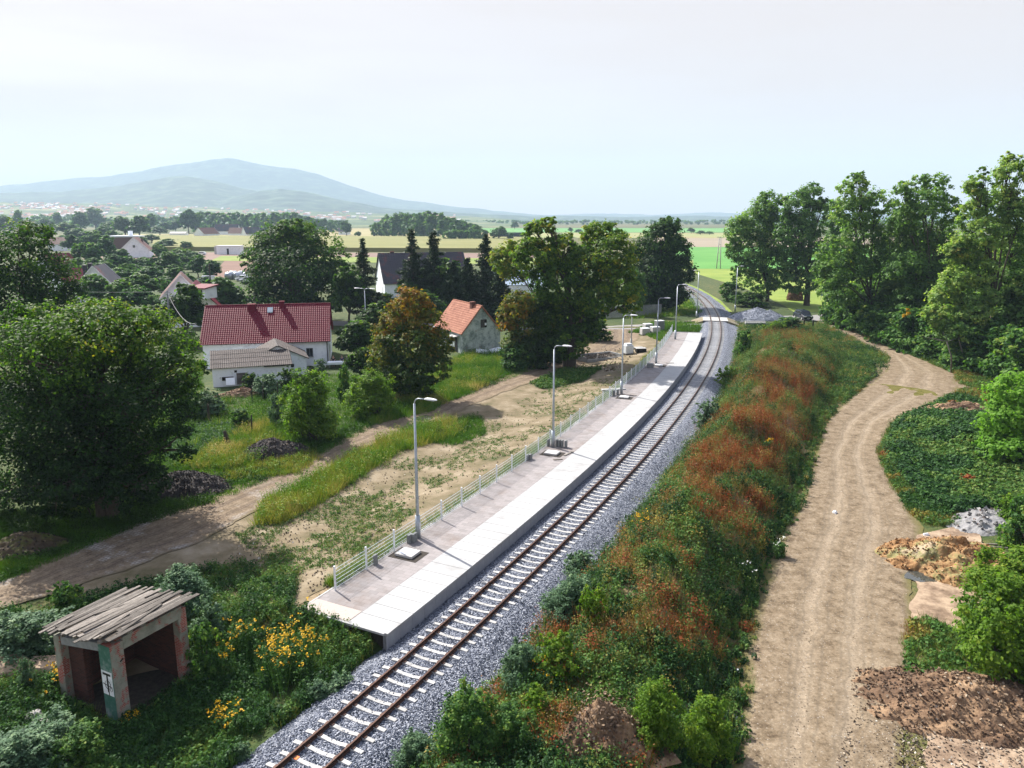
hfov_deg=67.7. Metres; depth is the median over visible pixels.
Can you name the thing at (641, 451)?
sleeper
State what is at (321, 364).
shrub
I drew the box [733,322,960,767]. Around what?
dirt road
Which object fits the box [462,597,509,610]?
sleeper
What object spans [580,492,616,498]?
sleeper
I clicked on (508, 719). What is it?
shrub
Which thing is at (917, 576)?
puddle water
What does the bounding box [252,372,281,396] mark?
shrub
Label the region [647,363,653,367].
kerb block
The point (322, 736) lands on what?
sleeper
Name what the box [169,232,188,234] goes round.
house
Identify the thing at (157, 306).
tree
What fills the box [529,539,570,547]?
sleeper
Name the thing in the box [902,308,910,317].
yellow sprig
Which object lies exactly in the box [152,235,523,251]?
maize field
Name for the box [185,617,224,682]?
shrub
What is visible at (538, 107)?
sky
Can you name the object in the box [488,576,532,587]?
sleeper
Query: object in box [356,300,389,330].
tree
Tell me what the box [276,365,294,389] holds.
shrub
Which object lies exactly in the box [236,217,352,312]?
oak tree
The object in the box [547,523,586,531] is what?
sleeper
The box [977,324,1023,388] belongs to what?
shrub
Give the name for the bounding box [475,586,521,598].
sleeper
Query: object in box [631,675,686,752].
shrub
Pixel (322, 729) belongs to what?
rail
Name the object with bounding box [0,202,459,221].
town
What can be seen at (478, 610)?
sleeper
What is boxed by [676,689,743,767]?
shrub
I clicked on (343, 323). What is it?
crossing road
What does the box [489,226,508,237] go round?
tree
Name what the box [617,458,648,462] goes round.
sleeper
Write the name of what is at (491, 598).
sleeper
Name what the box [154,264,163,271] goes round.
tree
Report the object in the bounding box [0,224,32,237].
tree
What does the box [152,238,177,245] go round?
tree
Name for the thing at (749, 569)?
flowering bush
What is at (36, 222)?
tree
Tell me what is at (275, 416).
shrub
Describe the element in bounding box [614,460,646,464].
sleeper
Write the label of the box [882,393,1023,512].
ground cover
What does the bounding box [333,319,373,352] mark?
tree
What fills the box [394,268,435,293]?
tree
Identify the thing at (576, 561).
shrub
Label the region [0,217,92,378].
tree
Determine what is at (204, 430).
ground cover
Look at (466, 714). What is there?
shrub
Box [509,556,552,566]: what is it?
sleeper
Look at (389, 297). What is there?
tree
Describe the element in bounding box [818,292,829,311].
shrub
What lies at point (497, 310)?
tree
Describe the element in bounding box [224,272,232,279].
silage bale
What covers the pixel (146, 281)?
tree
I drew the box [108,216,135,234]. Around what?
tree
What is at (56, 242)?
village house
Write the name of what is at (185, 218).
tree
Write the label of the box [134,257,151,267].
tree
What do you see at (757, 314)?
gravel heap
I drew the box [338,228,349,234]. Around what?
house
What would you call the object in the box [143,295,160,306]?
tree
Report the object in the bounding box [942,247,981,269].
tree
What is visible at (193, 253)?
tree
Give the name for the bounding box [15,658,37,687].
shrub
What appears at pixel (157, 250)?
tree
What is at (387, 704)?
sleeper
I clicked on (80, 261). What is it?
tree
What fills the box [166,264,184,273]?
tree
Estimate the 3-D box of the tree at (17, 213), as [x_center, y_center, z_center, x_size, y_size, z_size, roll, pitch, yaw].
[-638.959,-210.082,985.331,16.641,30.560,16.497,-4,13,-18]
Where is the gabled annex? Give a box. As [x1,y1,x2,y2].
[257,338,308,373]
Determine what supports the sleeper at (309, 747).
on the ballast bed
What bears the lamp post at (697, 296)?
on the ground at (706, 285)
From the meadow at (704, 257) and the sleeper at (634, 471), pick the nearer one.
the sleeper at (634, 471)
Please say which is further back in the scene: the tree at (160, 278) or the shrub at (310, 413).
the tree at (160, 278)
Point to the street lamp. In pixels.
(364, 294)
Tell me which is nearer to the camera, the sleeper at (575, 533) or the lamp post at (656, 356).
the sleeper at (575, 533)
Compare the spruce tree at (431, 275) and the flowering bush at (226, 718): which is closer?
the flowering bush at (226, 718)
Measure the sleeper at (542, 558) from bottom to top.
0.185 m
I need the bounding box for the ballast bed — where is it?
[234,285,737,767]
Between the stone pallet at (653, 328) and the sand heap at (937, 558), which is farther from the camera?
the stone pallet at (653, 328)
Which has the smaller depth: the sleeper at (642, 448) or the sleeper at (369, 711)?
the sleeper at (369, 711)
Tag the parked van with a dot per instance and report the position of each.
(212, 276)
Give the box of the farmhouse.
[199,301,333,368]
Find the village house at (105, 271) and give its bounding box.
[74,263,119,301]
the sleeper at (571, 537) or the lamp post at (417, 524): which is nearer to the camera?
the lamp post at (417, 524)
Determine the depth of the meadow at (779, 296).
193.87 m
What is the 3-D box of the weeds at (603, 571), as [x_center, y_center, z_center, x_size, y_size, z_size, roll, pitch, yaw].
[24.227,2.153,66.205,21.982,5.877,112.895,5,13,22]
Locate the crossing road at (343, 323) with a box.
[333,315,821,329]
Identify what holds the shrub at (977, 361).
on the ground at (706, 285)
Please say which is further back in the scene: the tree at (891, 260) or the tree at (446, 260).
the tree at (446, 260)
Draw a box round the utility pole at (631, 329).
[630,306,632,342]
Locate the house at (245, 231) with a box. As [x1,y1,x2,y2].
[241,227,259,235]
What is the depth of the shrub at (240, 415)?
69.99 m
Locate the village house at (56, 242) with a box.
[48,237,70,250]
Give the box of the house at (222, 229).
[214,224,239,234]
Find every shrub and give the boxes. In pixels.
[0,604,74,669]
[0,702,77,767]
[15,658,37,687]
[36,716,114,767]
[45,580,86,615]
[152,562,216,620]
[163,335,187,351]
[164,383,205,419]
[175,326,199,347]
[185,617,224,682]
[187,594,229,642]
[194,388,227,415]
[229,406,255,425]
[231,741,254,762]
[240,372,261,387]
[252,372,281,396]
[267,392,284,424]
[275,362,341,441]
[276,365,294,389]
[305,678,333,702]
[313,358,326,372]
[328,669,354,692]
[335,363,350,402]
[338,365,397,418]
[388,727,441,767]
[429,674,506,763]
[483,700,542,758]
[498,343,532,371]
[500,636,545,695]
[519,682,559,722]
[528,343,552,369]
[534,629,582,682]
[538,569,596,625]
[552,346,561,363]
[561,669,642,760]
[562,549,595,577]
[576,583,608,625]
[584,319,613,341]
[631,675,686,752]
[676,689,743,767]
[691,397,721,428]
[714,365,738,384]
[719,280,745,301]
[730,290,768,307]
[732,329,752,357]
[761,319,786,331]
[778,316,805,328]
[817,291,843,323]
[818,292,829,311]
[825,291,856,328]
[831,307,854,328]
[837,292,861,328]
[841,298,865,331]
[853,304,885,336]
[858,307,891,343]
[862,299,896,334]
[866,313,896,342]
[875,313,894,340]
[877,304,923,354]
[882,312,912,345]
[900,316,922,351]
[900,317,931,354]
[916,325,941,357]
[923,311,946,359]
[928,317,957,359]
[936,318,978,365]
[941,344,967,366]
[942,322,993,371]
[948,569,1023,682]
[954,536,1023,599]
[955,594,988,620]
[957,316,1016,369]
[963,328,1008,373]
[967,320,1006,368]
[968,324,1022,375]
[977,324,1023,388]
[985,328,1023,375]
[985,332,1023,381]
[992,490,1023,548]
[995,287,1023,323]
[995,492,1019,523]
[1010,307,1023,328]
[1010,353,1022,363]
[1015,312,1023,327]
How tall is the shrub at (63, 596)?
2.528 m
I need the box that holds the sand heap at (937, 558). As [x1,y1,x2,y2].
[874,534,1017,587]
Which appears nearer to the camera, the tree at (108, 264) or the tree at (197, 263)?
the tree at (108, 264)
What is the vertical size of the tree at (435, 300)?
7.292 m
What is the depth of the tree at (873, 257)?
136.12 m
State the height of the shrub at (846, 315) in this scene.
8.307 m
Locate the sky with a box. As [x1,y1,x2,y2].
[0,0,1023,214]
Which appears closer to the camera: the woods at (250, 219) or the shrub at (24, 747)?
the shrub at (24, 747)
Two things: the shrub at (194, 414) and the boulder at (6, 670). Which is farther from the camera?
the shrub at (194, 414)
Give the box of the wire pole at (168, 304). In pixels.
[164,291,171,334]
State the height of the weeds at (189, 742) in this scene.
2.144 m
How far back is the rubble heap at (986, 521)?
47.63 m
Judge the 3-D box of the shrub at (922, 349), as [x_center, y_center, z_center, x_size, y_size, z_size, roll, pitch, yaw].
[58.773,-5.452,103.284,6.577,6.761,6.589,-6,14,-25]
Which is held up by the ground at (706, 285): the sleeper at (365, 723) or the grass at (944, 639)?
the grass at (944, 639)
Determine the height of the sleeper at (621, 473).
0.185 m
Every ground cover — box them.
[164,418,246,457]
[233,361,632,572]
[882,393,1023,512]
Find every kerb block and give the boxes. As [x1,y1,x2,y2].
[373,553,377,564]
[407,533,411,543]
[411,532,417,542]
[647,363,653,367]
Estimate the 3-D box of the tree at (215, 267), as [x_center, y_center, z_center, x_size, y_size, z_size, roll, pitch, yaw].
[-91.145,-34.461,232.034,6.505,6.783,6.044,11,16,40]
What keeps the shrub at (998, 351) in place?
on the ground at (706, 285)
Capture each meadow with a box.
[481,228,799,231]
[669,247,869,268]
[678,269,827,311]
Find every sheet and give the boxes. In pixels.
[226,373,247,384]
[489,347,502,351]
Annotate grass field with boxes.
[213,256,692,265]
[497,232,755,237]
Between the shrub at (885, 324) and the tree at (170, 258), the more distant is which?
the tree at (170, 258)
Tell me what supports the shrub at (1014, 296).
on the ground at (706, 285)
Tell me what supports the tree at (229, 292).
on the ground at (706, 285)
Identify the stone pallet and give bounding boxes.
[640,327,649,335]
[642,323,652,327]
[650,326,660,332]
[654,320,664,329]
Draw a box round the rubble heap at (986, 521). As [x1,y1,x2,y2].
[945,506,1006,535]
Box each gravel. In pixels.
[222,346,1023,767]
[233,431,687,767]
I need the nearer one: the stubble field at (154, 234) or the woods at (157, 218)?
the stubble field at (154, 234)
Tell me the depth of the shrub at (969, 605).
35.94 m
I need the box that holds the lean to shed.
[210,346,291,386]
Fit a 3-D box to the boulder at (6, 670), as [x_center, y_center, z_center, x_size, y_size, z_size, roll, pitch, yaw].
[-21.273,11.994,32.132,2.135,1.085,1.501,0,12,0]
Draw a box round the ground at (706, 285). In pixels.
[0,221,1021,767]
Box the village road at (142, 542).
[0,329,639,607]
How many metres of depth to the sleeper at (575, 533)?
45.57 m
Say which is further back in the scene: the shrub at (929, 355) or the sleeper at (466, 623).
the shrub at (929, 355)
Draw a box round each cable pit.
[388,547,427,562]
[539,450,564,457]
[615,395,632,399]
[654,364,665,366]
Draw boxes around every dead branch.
[926,334,951,372]
[938,331,962,351]
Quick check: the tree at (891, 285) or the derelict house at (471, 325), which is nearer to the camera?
the derelict house at (471, 325)
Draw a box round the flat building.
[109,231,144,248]
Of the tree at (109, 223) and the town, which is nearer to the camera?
the tree at (109, 223)
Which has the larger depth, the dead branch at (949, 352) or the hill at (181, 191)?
the hill at (181, 191)
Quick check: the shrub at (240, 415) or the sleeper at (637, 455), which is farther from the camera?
the shrub at (240, 415)
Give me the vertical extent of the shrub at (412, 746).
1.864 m
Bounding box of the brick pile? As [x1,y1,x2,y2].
[215,387,271,397]
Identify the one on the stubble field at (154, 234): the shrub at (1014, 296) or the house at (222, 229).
the house at (222, 229)
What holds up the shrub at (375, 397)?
on the ground at (706, 285)
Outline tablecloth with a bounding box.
[327,361,343,364]
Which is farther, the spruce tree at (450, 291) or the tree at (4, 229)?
the tree at (4, 229)
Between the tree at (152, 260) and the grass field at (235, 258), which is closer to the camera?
the tree at (152, 260)
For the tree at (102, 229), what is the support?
on the ground at (706, 285)
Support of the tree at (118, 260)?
on the ground at (706, 285)
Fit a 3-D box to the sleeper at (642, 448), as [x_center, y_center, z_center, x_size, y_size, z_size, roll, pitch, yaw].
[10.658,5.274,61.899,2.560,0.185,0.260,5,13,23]
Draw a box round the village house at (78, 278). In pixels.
[51,268,82,293]
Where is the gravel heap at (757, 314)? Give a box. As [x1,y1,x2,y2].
[726,307,783,320]
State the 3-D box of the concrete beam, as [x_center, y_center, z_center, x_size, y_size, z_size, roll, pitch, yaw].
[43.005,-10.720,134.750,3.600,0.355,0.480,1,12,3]
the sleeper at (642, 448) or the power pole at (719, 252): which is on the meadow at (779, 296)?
the power pole at (719, 252)
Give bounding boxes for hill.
[0,176,256,207]
[214,189,564,221]
[530,215,1021,221]
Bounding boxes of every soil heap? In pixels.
[0,531,70,560]
[544,697,681,767]
[576,351,620,361]
[851,663,1023,748]
[909,400,984,414]
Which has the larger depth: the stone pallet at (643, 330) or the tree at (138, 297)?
the tree at (138, 297)
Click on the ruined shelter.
(107, 639)
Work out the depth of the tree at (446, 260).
180.10 m
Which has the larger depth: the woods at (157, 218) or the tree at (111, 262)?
the woods at (157, 218)
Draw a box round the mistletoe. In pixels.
[949,242,969,257]
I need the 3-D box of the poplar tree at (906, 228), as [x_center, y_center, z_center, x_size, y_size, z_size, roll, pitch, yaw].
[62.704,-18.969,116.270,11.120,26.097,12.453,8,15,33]
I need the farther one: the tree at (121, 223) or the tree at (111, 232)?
the tree at (121, 223)
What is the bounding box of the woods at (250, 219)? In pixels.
[192,211,340,231]
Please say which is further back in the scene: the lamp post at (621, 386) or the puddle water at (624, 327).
the puddle water at (624, 327)
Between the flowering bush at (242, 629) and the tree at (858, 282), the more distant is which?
the tree at (858, 282)
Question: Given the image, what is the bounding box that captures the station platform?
[295,332,701,649]
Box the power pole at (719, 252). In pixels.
[716,237,723,268]
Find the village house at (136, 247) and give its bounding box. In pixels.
[121,237,153,257]
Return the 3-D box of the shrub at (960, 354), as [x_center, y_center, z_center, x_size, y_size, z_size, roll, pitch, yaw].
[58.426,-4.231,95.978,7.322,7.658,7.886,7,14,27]
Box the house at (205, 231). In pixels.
[193,227,219,235]
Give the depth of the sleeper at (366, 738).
27.84 m
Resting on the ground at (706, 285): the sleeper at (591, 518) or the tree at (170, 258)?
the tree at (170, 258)
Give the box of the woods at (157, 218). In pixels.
[0,214,186,227]
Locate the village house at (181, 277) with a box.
[159,271,192,306]
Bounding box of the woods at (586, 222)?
[465,219,963,224]
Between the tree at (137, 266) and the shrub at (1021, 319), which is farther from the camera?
the tree at (137, 266)
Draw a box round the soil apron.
[909,527,1023,767]
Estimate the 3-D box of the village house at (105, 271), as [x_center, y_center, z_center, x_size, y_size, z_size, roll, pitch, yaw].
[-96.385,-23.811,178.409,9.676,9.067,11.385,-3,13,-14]
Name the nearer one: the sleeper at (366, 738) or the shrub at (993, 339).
the sleeper at (366, 738)
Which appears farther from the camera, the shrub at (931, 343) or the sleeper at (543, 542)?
the shrub at (931, 343)
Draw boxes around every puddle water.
[413,415,432,420]
[606,326,639,327]
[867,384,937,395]
[904,571,936,581]
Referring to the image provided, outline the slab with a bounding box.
[601,388,625,390]
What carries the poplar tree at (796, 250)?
on the meadow at (779, 296)
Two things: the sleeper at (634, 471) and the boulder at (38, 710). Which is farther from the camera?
the sleeper at (634, 471)
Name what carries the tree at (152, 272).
on the ground at (706, 285)
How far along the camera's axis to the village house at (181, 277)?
144.22 m
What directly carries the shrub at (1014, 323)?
on the ground at (706, 285)
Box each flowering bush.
[15,661,59,695]
[114,709,139,730]
[195,637,246,676]
[207,697,257,738]
[221,617,257,656]
[233,597,336,701]
[513,650,582,697]
[623,508,658,536]
[740,561,757,578]
[762,438,775,449]
[770,536,788,558]
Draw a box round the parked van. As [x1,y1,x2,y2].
[198,275,214,280]
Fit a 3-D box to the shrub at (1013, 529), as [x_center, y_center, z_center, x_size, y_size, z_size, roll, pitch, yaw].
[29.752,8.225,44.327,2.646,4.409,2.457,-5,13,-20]
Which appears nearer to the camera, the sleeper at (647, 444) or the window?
the sleeper at (647, 444)
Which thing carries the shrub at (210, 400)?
on the ground at (706, 285)
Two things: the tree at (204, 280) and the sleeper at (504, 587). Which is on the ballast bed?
the sleeper at (504, 587)
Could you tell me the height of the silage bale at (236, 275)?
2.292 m
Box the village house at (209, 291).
[173,280,222,327]
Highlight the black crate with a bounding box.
[635,347,646,352]
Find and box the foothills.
[0,202,511,227]
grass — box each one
[0,291,702,581]
[248,411,486,525]
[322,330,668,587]
[734,319,1023,684]
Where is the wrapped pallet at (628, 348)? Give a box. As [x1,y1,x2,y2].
[623,343,633,354]
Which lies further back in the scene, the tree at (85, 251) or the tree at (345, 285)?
the tree at (85, 251)
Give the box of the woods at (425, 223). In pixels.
[369,210,488,238]
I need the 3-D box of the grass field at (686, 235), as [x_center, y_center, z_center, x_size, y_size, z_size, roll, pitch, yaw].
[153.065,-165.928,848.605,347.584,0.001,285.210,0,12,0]
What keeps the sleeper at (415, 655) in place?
on the ballast bed
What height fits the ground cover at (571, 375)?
1.346 m
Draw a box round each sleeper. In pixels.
[265,762,283,767]
[279,750,322,767]
[292,739,351,766]
[305,729,363,754]
[317,719,375,742]
[329,709,386,732]
[341,699,397,722]
[352,690,407,711]
[362,682,416,702]
[373,673,426,693]
[382,665,435,684]
[391,657,443,675]
[400,650,452,667]
[409,643,460,659]
[417,636,468,651]
[425,629,475,644]
[433,622,482,637]
[440,616,489,630]
[448,610,496,623]
[455,603,503,616]
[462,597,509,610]
[469,592,515,604]
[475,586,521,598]
[481,581,526,593]
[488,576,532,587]
[493,571,537,581]
[498,566,542,576]
[504,561,547,571]
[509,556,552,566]
[515,552,557,561]
[519,547,562,557]
[524,543,566,552]
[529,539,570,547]
[534,535,574,543]
[538,531,578,539]
[543,527,582,535]
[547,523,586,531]
[551,519,590,527]
[555,516,593,523]
[559,512,597,519]
[563,509,600,516]
[566,505,604,512]
[570,502,607,508]
[573,499,610,505]
[577,496,613,502]
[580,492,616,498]
[583,489,619,495]
[586,486,621,492]
[589,484,624,489]
[593,481,627,486]
[596,478,629,483]
[598,475,632,480]
[602,473,635,477]
[604,470,637,475]
[606,467,639,472]
[609,465,642,469]
[612,462,644,467]
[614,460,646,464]
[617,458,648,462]
[619,455,650,459]
[621,453,652,457]
[623,451,654,455]
[625,449,656,452]
[628,446,658,450]
[630,444,660,448]
[632,442,661,446]
[634,440,663,443]
[636,438,665,441]
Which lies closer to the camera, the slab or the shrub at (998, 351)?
the slab
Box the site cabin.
[214,245,243,254]
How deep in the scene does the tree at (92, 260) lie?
244.44 m
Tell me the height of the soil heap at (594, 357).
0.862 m
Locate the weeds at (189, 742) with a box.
[0,555,374,767]
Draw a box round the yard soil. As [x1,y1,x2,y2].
[78,334,661,689]
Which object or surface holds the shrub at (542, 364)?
on the ground at (706, 285)
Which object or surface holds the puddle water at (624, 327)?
on the crossing road at (343, 323)
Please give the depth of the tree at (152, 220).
982.47 m
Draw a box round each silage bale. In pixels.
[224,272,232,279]
[232,272,240,279]
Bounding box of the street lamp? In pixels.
[356,288,374,309]
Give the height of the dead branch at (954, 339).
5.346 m
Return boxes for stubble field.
[122,234,193,234]
[316,228,522,236]
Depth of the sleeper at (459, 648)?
33.54 m
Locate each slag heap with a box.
[134,470,233,501]
[243,436,309,461]
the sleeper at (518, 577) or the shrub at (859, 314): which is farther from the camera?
the shrub at (859, 314)
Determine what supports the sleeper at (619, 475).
on the ballast bed
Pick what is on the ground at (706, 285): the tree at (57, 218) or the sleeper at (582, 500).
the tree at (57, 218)
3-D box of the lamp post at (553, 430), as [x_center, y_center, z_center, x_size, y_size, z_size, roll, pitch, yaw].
[3.848,1.170,59.421,1.588,8.560,0.300,5,13,23]
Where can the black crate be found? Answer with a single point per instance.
(640, 349)
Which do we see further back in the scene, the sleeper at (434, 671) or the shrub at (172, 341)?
the shrub at (172, 341)
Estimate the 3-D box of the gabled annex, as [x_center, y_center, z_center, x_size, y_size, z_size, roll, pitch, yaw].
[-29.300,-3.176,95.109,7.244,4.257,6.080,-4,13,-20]
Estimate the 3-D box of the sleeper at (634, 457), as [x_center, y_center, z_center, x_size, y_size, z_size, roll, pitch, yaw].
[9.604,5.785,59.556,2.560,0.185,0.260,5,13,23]
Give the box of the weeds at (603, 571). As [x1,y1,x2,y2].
[397,325,899,767]
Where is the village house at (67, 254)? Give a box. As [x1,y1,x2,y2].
[36,253,72,275]
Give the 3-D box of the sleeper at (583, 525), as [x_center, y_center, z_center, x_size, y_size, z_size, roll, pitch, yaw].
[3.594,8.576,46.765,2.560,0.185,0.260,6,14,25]
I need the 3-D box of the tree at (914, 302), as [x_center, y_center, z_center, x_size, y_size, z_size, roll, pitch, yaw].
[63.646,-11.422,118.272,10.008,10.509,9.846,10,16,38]
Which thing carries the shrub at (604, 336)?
on the ground at (706, 285)
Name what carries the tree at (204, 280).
on the ground at (706, 285)
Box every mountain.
[0,158,545,215]
[546,212,995,216]
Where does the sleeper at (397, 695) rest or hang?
on the ballast bed
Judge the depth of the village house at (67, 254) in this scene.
247.14 m
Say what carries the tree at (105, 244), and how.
on the ground at (706, 285)
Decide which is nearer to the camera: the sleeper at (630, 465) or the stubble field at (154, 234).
the sleeper at (630, 465)
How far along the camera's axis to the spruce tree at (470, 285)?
139.97 m
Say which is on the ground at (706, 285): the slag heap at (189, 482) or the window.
the slag heap at (189, 482)
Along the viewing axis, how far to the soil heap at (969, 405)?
73.65 m
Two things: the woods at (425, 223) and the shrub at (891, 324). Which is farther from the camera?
the woods at (425, 223)
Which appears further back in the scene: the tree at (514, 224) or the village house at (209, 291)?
the tree at (514, 224)
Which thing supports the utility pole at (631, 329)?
on the yard soil
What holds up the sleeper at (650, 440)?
on the ballast bed
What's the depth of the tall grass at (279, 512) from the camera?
58.14 m
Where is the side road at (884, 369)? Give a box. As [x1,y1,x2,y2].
[867,362,967,387]
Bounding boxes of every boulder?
[0,653,27,678]
[25,709,43,719]
[29,655,56,677]
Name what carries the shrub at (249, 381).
on the ground at (706, 285)
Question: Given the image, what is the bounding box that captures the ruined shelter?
[38,585,199,719]
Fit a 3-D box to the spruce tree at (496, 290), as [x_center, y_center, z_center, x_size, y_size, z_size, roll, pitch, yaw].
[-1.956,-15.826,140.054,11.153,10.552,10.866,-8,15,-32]
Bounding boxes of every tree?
[0,215,14,233]
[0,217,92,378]
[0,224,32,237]
[0,295,210,522]
[12,209,22,223]
[20,219,40,225]
[39,218,54,227]
[51,212,65,224]
[53,222,85,231]
[58,234,82,248]
[59,228,83,236]
[66,257,86,267]
[70,242,106,259]
[71,211,89,228]
[76,231,88,236]
[79,230,101,245]
[79,257,104,268]
[79,273,108,301]
[84,207,106,229]
[86,262,112,270]
[94,226,109,235]
[95,221,115,229]
[96,235,116,256]
[96,279,137,306]
[100,224,113,230]
[101,259,116,269]
[103,230,122,235]
[103,254,132,266]
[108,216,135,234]
[112,267,137,281]
[114,288,149,309]
[115,249,129,256]
[116,263,140,271]
[117,277,130,287]
[124,215,152,234]
[125,256,135,263]
[128,284,154,309]
[129,272,160,291]
[131,263,142,269]
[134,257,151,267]
[137,267,161,278]
[140,266,166,276]
[143,255,162,266]
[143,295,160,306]
[144,234,160,242]
[145,213,158,232]
[146,304,172,326]
[150,243,168,256]
[151,226,168,234]
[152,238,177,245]
[152,251,185,268]
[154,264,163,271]
[154,276,171,291]
[155,282,207,328]
[157,280,169,292]
[158,222,169,229]
[163,248,193,259]
[164,267,183,280]
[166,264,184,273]
[169,220,183,231]
[177,209,195,233]
[179,256,192,268]
[180,241,193,248]
[186,254,207,276]
[186,273,195,281]
[187,251,198,256]
[189,213,200,229]
[198,277,212,283]
[201,259,222,275]
[205,276,251,304]
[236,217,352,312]
[326,264,367,322]
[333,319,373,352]
[340,220,351,235]
[342,347,375,376]
[350,238,387,320]
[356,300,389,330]
[364,284,455,397]
[375,292,399,308]
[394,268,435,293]
[395,228,423,305]
[410,289,446,324]
[415,229,446,299]
[433,260,461,295]
[437,258,448,271]
[437,261,468,307]
[458,257,490,314]
[474,234,503,299]
[478,272,513,324]
[485,239,542,308]
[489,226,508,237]
[494,302,508,320]
[495,287,559,364]
[508,216,645,367]
[510,221,518,228]
[622,268,647,304]
[631,215,699,309]
[723,188,792,301]
[772,181,830,305]
[809,170,925,309]
[815,251,867,296]
[818,199,849,266]
[845,241,894,287]
[850,277,879,293]
[863,277,911,313]
[872,231,931,280]
[881,172,961,310]
[889,278,937,312]
[916,283,996,345]
[921,280,969,314]
[936,150,1023,321]
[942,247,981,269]
[962,288,985,315]
[967,237,1015,278]
[969,367,1023,465]
[988,278,1023,327]
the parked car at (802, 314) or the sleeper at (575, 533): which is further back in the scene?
the parked car at (802, 314)
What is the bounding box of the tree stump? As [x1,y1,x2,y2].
[223,431,229,442]
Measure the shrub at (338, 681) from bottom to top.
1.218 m
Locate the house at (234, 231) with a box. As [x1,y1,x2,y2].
[228,228,241,234]
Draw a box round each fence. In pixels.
[333,324,672,590]
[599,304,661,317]
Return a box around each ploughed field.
[101,252,532,259]
[214,261,258,277]
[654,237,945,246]
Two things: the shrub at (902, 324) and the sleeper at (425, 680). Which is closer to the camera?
the sleeper at (425, 680)
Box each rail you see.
[273,289,711,767]
[323,286,720,767]
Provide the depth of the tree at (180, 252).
299.12 m
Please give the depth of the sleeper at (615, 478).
54.83 m
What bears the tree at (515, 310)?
on the ground at (706, 285)
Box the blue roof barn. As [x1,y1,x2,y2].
[504,270,542,296]
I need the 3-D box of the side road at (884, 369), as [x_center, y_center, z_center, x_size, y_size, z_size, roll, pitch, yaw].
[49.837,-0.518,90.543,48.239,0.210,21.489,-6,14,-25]
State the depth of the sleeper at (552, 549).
43.23 m
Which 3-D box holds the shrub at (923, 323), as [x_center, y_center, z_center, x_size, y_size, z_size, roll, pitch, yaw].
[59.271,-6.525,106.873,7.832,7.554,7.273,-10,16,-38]
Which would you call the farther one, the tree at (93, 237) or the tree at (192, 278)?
the tree at (93, 237)
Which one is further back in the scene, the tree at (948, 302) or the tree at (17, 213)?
the tree at (17, 213)
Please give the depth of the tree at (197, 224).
916.38 m
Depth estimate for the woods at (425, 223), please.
718.15 m
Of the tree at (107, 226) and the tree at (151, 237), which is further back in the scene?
the tree at (107, 226)
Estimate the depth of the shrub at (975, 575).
37.47 m
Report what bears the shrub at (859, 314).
on the ground at (706, 285)
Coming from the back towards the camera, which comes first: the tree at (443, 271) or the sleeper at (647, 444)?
the tree at (443, 271)
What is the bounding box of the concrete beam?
[745,322,765,324]
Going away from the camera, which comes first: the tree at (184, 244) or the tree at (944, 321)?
the tree at (944, 321)
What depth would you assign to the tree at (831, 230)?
179.81 m
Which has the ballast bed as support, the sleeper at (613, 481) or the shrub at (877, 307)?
the sleeper at (613, 481)
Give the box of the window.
[306,348,312,356]
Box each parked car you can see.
[235,275,247,280]
[793,309,812,319]
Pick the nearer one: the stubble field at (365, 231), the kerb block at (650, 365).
the kerb block at (650, 365)
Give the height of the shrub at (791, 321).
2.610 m
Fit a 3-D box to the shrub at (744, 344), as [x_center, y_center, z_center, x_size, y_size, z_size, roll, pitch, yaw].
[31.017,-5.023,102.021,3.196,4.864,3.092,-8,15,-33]
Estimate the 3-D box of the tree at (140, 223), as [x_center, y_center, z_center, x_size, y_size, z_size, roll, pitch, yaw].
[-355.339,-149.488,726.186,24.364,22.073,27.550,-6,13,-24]
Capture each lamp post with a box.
[413,398,436,538]
[551,345,571,447]
[620,314,637,393]
[655,297,668,362]
[674,284,687,338]
[694,270,698,317]
[734,266,738,311]
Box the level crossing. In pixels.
[691,317,738,325]
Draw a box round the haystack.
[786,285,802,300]
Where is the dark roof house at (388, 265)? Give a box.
[373,251,464,297]
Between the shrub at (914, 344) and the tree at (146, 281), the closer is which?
the shrub at (914, 344)
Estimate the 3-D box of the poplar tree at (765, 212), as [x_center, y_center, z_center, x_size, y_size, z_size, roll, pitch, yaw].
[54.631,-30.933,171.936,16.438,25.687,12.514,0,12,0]
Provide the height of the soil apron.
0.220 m
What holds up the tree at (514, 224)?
on the stubble field at (365, 231)
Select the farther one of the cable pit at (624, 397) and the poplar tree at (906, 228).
the poplar tree at (906, 228)
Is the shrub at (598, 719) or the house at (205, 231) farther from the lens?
the house at (205, 231)
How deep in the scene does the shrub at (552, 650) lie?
29.00 m
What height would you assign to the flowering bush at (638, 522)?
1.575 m
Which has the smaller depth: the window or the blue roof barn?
the window
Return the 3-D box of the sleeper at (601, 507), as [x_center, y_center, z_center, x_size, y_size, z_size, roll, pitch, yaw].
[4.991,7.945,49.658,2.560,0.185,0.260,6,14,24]
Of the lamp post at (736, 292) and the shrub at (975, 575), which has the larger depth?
the lamp post at (736, 292)
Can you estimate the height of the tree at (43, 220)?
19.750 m
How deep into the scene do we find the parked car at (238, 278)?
231.28 m
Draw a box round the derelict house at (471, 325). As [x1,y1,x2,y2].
[435,299,501,353]
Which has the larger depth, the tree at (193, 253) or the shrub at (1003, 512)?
the tree at (193, 253)
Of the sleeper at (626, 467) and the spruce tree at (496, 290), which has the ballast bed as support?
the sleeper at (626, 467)

